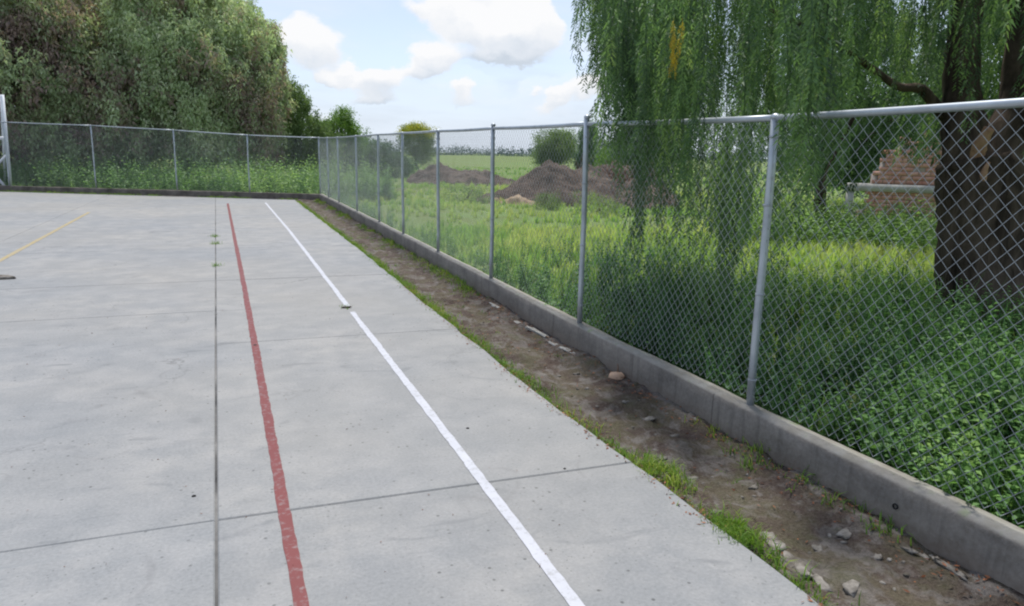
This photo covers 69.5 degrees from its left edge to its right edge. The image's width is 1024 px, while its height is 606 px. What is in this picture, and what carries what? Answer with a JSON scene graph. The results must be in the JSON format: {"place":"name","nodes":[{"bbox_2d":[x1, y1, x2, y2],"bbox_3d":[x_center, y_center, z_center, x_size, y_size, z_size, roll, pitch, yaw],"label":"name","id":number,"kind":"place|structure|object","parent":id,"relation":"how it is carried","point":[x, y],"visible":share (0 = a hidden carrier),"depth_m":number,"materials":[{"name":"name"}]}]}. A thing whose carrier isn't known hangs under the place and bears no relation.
{"place":"outdoors","nodes":[
{"label":"outdoors","id":0,"kind":"place"},
{"bbox_2d":[0,275,15,278],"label":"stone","id":1,"kind":"object","parent":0,"point":[7,277],"visible":1,"depth_m":9.17,"materials":[{"name":"grey stone"}]},
{"bbox_2d":[0,189,349,308],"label":"joint grass","id":2,"kind":"structure","parent":0,"point":[215,236],"depth_m":25.49,"materials":[{"name":"green plant"}]},
{"bbox_2d":[0,192,818,605],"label":"court","id":3,"kind":"object","parent":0,"point":[306,422],"visible":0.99,"depth_m":4.16,"materials":[{"name":"concrete"}]},
{"bbox_2d":[2,191,311,201],"bbox_3d":[-15.988,-3.873,26.065,20.100,0.065,0.750,3,12,7],"label":"dirt border","id":4,"kind":"object","parent":3,"relation":"on","point":[302,200],"visible":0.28,"depth_m":25.09,"materials":[{"name":"soil"}]},
{"bbox_2d":[1,150,1019,520],"bbox_3d":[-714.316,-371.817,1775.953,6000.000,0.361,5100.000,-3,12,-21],"label":"field","id":5,"kind":"structure","parent":0,"point":[497,166],"depth_m":20.15,"materials":[{"name":"green plant"}]},
{"bbox_2d":[0,94,11,185],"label":"hoop stand","id":6,"kind":"object","parent":5,"relation":"on","point":[2,109],"visible":0.56,"depth_m":26.54,"materials":[{"name":"white metal"}]},
{"bbox_2d":[0,0,163,175],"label":"pepper tree","id":7,"kind":"object","parent":5,"relation":"on","point":[40,40],"visible":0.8,"depth_m":29.14,"materials":[{"name":"green plant"}]},
{"bbox_2d":[0,185,318,199],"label":"wall","id":8,"kind":"structure","parent":5,"relation":"on","point":[253,195],"depth_m":25.75,"materials":[{"name":"concrete"}]},
{"bbox_2d":[0,121,318,192],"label":"chain link fence","id":9,"kind":"object","parent":8,"relation":"on","point":[93,153],"visible":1,"depth_m":25.62,"materials":[{"name":"metal"}]},
{"bbox_2d":[3,180,337,198],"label":"grass","id":10,"kind":"structure","parent":5,"relation":"on","point":[31,184],"depth_m":26.69,"materials":[{"name":"green plant"}]},
{"bbox_2d":[59,0,299,178],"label":"pepper tree","id":11,"kind":"object","parent":5,"relation":"on","point":[216,66],"visible":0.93,"depth_m":30.77,"materials":[{"name":"green plant"}]},
{"bbox_2d":[0,148,400,200],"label":"undergrowth","id":12,"kind":"object","parent":5,"relation":"on","point":[282,180],"visible":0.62,"depth_m":27.60,"materials":[{"name":"green plant"}]},
{"bbox_2d":[262,68,350,176],"bbox_3d":[-10.417,-8.394,36.072,4.860,6.043,2.953,-3,12,-21],"label":"bush","id":13,"kind":"object","parent":5,"relation":"on","point":[297,125],"visible":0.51,"depth_m":35.65,"materials":[{"name":"green plant"}]},
{"bbox_2d":[321,104,373,172],"bbox_3d":[-8.799,-8.208,38.069,3.799,4.058,2.448,-3,12,-21],"label":"young tree","id":14,"kind":"object","parent":5,"relation":"on","point":[342,120],"visible":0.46,"depth_m":37.77,"materials":[{"name":"green plant"}]},
{"bbox_2d":[341,128,421,178],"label":"bush","id":15,"kind":"object","parent":5,"relation":"on","point":[399,160],"visible":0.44,"depth_m":44.10,"materials":[{"name":"green plant"}]},
{"bbox_2d":[395,120,436,168],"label":"flowering tree","id":16,"kind":"object","parent":5,"relation":"on","point":[412,127],"visible":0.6,"depth_m":67.25,"materials":[{"name":"green plant"}]},
{"bbox_2d":[407,163,515,185],"bbox_3d":[-2.696,-6.838,39.336,7.200,1.383,4.400,2,11,3],"label":"earth heap","id":17,"kind":"object","parent":5,"relation":"on","point":[499,180],"visible":0.33,"depth_m":38.34,"materials":[{"name":"soil"}]},
{"bbox_2d":[433,182,496,203],"bbox_3d":[-1.546,-3.338,23.699,1.478,1.333,2.188,12,16,44],"label":"shrub","id":18,"kind":"object","parent":5,"relation":"on","point":[473,193],"visible":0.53,"depth_m":23.65,"materials":[{"name":"green plant"}]},
{"bbox_2d":[489,194,538,204],"bbox_3d":[0.000,-3.309,24.327,2.200,0.567,1.600,2,11,3],"label":"earth heap","id":19,"kind":"object","parent":5,"relation":"on","point":[516,200],"visible":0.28,"depth_m":24.00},
{"bbox_2d":[335,194,736,377],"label":"kerb weeds","id":20,"kind":"object","parent":5,"relation":"on","point":[451,253],"visible":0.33,"depth_m":9.09,"materials":[{"name":"green plant"}]},
{"bbox_2d":[216,165,866,195],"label":"meadow grass","id":21,"kind":"structure","parent":5,"relation":"on","point":[573,168],"depth_m":53.38,"materials":[{"name":"green plant"}]},
{"bbox_2d":[529,190,565,210],"bbox_3d":[1.073,-3.010,22.364,1.552,0.972,1.102,-9,15,-41],"label":"shrub","id":22,"kind":"object","parent":5,"relation":"on","point":[548,202],"visible":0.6,"depth_m":22.27,"materials":[{"name":"green plant"}]},
{"bbox_2d":[527,127,578,166],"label":"round tree","id":23,"kind":"object","parent":5,"relation":"on","point":[551,157],"visible":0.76,"depth_m":59.78,"materials":[{"name":"green plant"}]},
{"bbox_2d":[475,159,677,209],"bbox_3d":[2.065,-4.118,25.608,7.600,1.681,4.400,2,11,3],"label":"earth heap","id":24,"kind":"object","parent":5,"relation":"on","point":[567,179],"visible":0.41,"depth_m":24.85,"materials":[{"name":"soil"}]},
{"bbox_2d":[558,157,652,183],"bbox_3d":[3.321,-4.705,26.972,3.679,1.602,2.850,3,12,9],"label":"brush pile","id":25,"kind":"object","parent":24,"relation":"on","point":[608,173],"visible":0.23,"depth_m":26.57,"materials":[{"name":"brown plant"}]},
{"bbox_2d":[572,121,598,168],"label":"narrow tree","id":26,"kind":"object","parent":5,"relation":"on","point":[581,150],"visible":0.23,"depth_m":50.32,"materials":[{"name":"green plant"}]},
{"bbox_2d":[568,188,632,217],"bbox_3d":[2.404,-2.581,20.259,1.928,1.202,1.429,-3,12,-21],"label":"shrub","id":27,"kind":"object","parent":5,"relation":"on","point":[606,205],"visible":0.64,"depth_m":20.12,"materials":[{"name":"green plant"}]},
{"bbox_2d":[592,134,609,161],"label":"bush","id":28,"kind":"object","parent":5,"relation":"on","point":[601,146],"visible":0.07,"depth_m":48.30,"materials":[{"name":"green plant"}]},
{"bbox_2d":[589,147,632,165],"bbox_3d":[4.933,-5.974,32.338,3.325,2.639,2.330,-3,12,-21],"label":"bush","id":29,"kind":"object","parent":5,"relation":"on","point":[605,157],"visible":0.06,"depth_m":31.79,"materials":[{"name":"green plant"}]},
{"bbox_2d":[374,139,866,161],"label":"distant woods","id":30,"kind":"object","parent":5,"relation":"on","point":[498,152],"visible":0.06,"depth_m":451.74,"materials":[{"name":"green plant"}]},
{"bbox_2d":[596,160,679,200],"bbox_3d":[4.031,-4.650,28.357,5.200,1.706,3.200,-2,12,-14],"label":"earth heap","id":31,"kind":"object","parent":5,"relation":"on","point":[604,166],"visible":0.04,"depth_m":27.96,"materials":[{"name":"soil"}]},
{"bbox_2d":[607,118,674,175],"bbox_3d":[5.523,-5.997,30.076,3.321,3.610,3.570,7,13,26],"label":"leafy tree","id":32,"kind":"object","parent":5,"relation":"on","point":[629,151],"visible":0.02,"depth_m":29.54,"materials":[{"name":"green plant"}]},
{"bbox_2d":[395,221,1023,516],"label":"meadow grass","id":33,"kind":"structure","parent":5,"relation":"on","point":[867,248],"depth_m":11.46,"materials":[{"name":"green plant"}]},
{"bbox_2d":[478,215,1023,560],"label":"leafy weeds","id":34,"kind":"object","parent":5,"relation":"on","point":[919,313],"visible":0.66,"depth_m":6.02,"materials":[{"name":"green plant"}]},
{"bbox_2d":[570,0,1023,339],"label":"willow tree","id":35,"kind":"object","parent":5,"relation":"on","point":[661,57],"visible":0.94,"depth_m":6.04,"materials":[{"name":"green plant"}]},
{"bbox_2d":[712,186,937,256],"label":"tall weeds","id":36,"kind":"object","parent":5,"relation":"on","point":[897,223],"visible":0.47,"depth_m":13.32,"materials":[{"name":"green plant"}]},
{"bbox_2d":[754,0,945,234],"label":"willow foliage","id":37,"kind":"object","parent":5,"relation":"on","point":[880,129],"visible":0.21,"depth_m":15.42,"materials":[{"name":"green plant"}]},
{"bbox_2d":[816,90,929,203],"bbox_3d":[13.894,-5.702,27.155,8.024,4.547,4.061,-3,12,-21],"label":"leafy tree","id":38,"kind":"object","parent":5,"relation":"on","point":[877,161],"visible":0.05,"depth_m":26.09,"materials":[{"name":"green plant"}]},
{"bbox_2d":[844,116,941,221],"bbox_3d":[11.145,-3.954,20.236,3.434,3.534,0.249,7,13,28],"label":"brick ruin","id":39,"kind":"object","parent":5,"relation":"on","point":[908,183],"visible":0.25,"depth_m":20.47,"materials":[{"name":"brick"}]},
{"bbox_2d":[840,0,1005,166],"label":"pepper tree","id":40,"kind":"object","parent":5,"relation":"on","point":[990,95],"visible":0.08,"depth_m":11.86,"materials":[{"name":"green plant"}]},
{"bbox_2d":[286,182,927,244],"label":"meadow grass","id":41,"kind":"structure","parent":0,"point":[532,210],"depth_m":20.22,"materials":[{"name":"green plant"}]},
{"bbox_2d":[237,0,1001,158],"label":"sky","id":42,"kind":"structure","parent":0,"point":[441,64],"materials":[{"name":"white"}]},
{"bbox_2d":[296,199,1023,605],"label":"dirt strip","id":43,"kind":"object","parent":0,"point":[856,565],"visible":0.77,"depth_m":4.00,"materials":[{"name":"soil"}]},
{"bbox_2d":[300,201,742,501],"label":"moss tufts","id":44,"kind":"object","parent":43,"relation":"on","point":[482,312],"visible":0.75,"depth_m":11.02,"materials":[{"name":"green plant"}]},
{"bbox_2d":[296,200,860,605],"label":"edge grass","id":45,"kind":"structure","parent":43,"relation":"on","point":[436,309],"depth_m":5.35,"materials":[{"name":"green plant"}]},
{"bbox_2d":[314,198,915,545],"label":"kerb foot grass","id":46,"kind":"structure","parent":43,"relation":"on","point":[389,241],"depth_m":4.27,"materials":[{"name":"green plant"}]},
{"bbox_2d":[608,372,624,379],"bbox_3d":[0.798,0.566,5.632,0.134,0.086,0.088,0,12,-6],"label":"stone","id":47,"kind":"object","parent":43,"relation":"on","point":[617,375],"visible":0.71,"depth_m":5.60,"materials":[{"name":"beige stone"}]},
{"bbox_2d":[626,447,703,494],"bbox_3d":[0.814,0.911,3.953,0.334,0.146,0.598,-3,12,-21],"label":"grass tuft","id":48,"kind":"object","parent":43,"relation":"on","point":[663,468],"visible":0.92,"depth_m":3.98,"materials":[{"name":"green plant"}]},
{"bbox_2d":[319,194,1023,594],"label":"wall","id":49,"kind":"structure","parent":43,"relation":"on","point":[949,526],"depth_m":3.99,"materials":[{"name":"concrete"}]},
{"bbox_2d":[318,98,1023,523],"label":"chain link fence","id":50,"kind":"object","parent":49,"relation":"on","point":[772,172],"visible":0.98,"depth_m":4.77,"materials":[{"name":"metal"}]},
{"bbox_2d":[404,283,1018,605],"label":"fallen leaves","id":51,"kind":"object","parent":43,"relation":"on","point":[944,564],"visible":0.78,"depth_m":4.18,"materials":[{"name":"plant"}]},
{"bbox_2d":[699,496,798,568],"bbox_3d":[1.039,1.027,3.315,0.373,0.148,0.608,-3,12,-21],"label":"grass tuft","id":52,"kind":"object","parent":43,"relation":"on","point":[737,523],"visible":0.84,"depth_m":3.31,"materials":[{"name":"green plant"}]},
{"bbox_2d":[378,257,984,602],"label":"gravel","id":53,"kind":"structure","parent":0,"point":[846,542],"depth_m":3.75,"materials":[{"name":"grey stone"}]}
]}

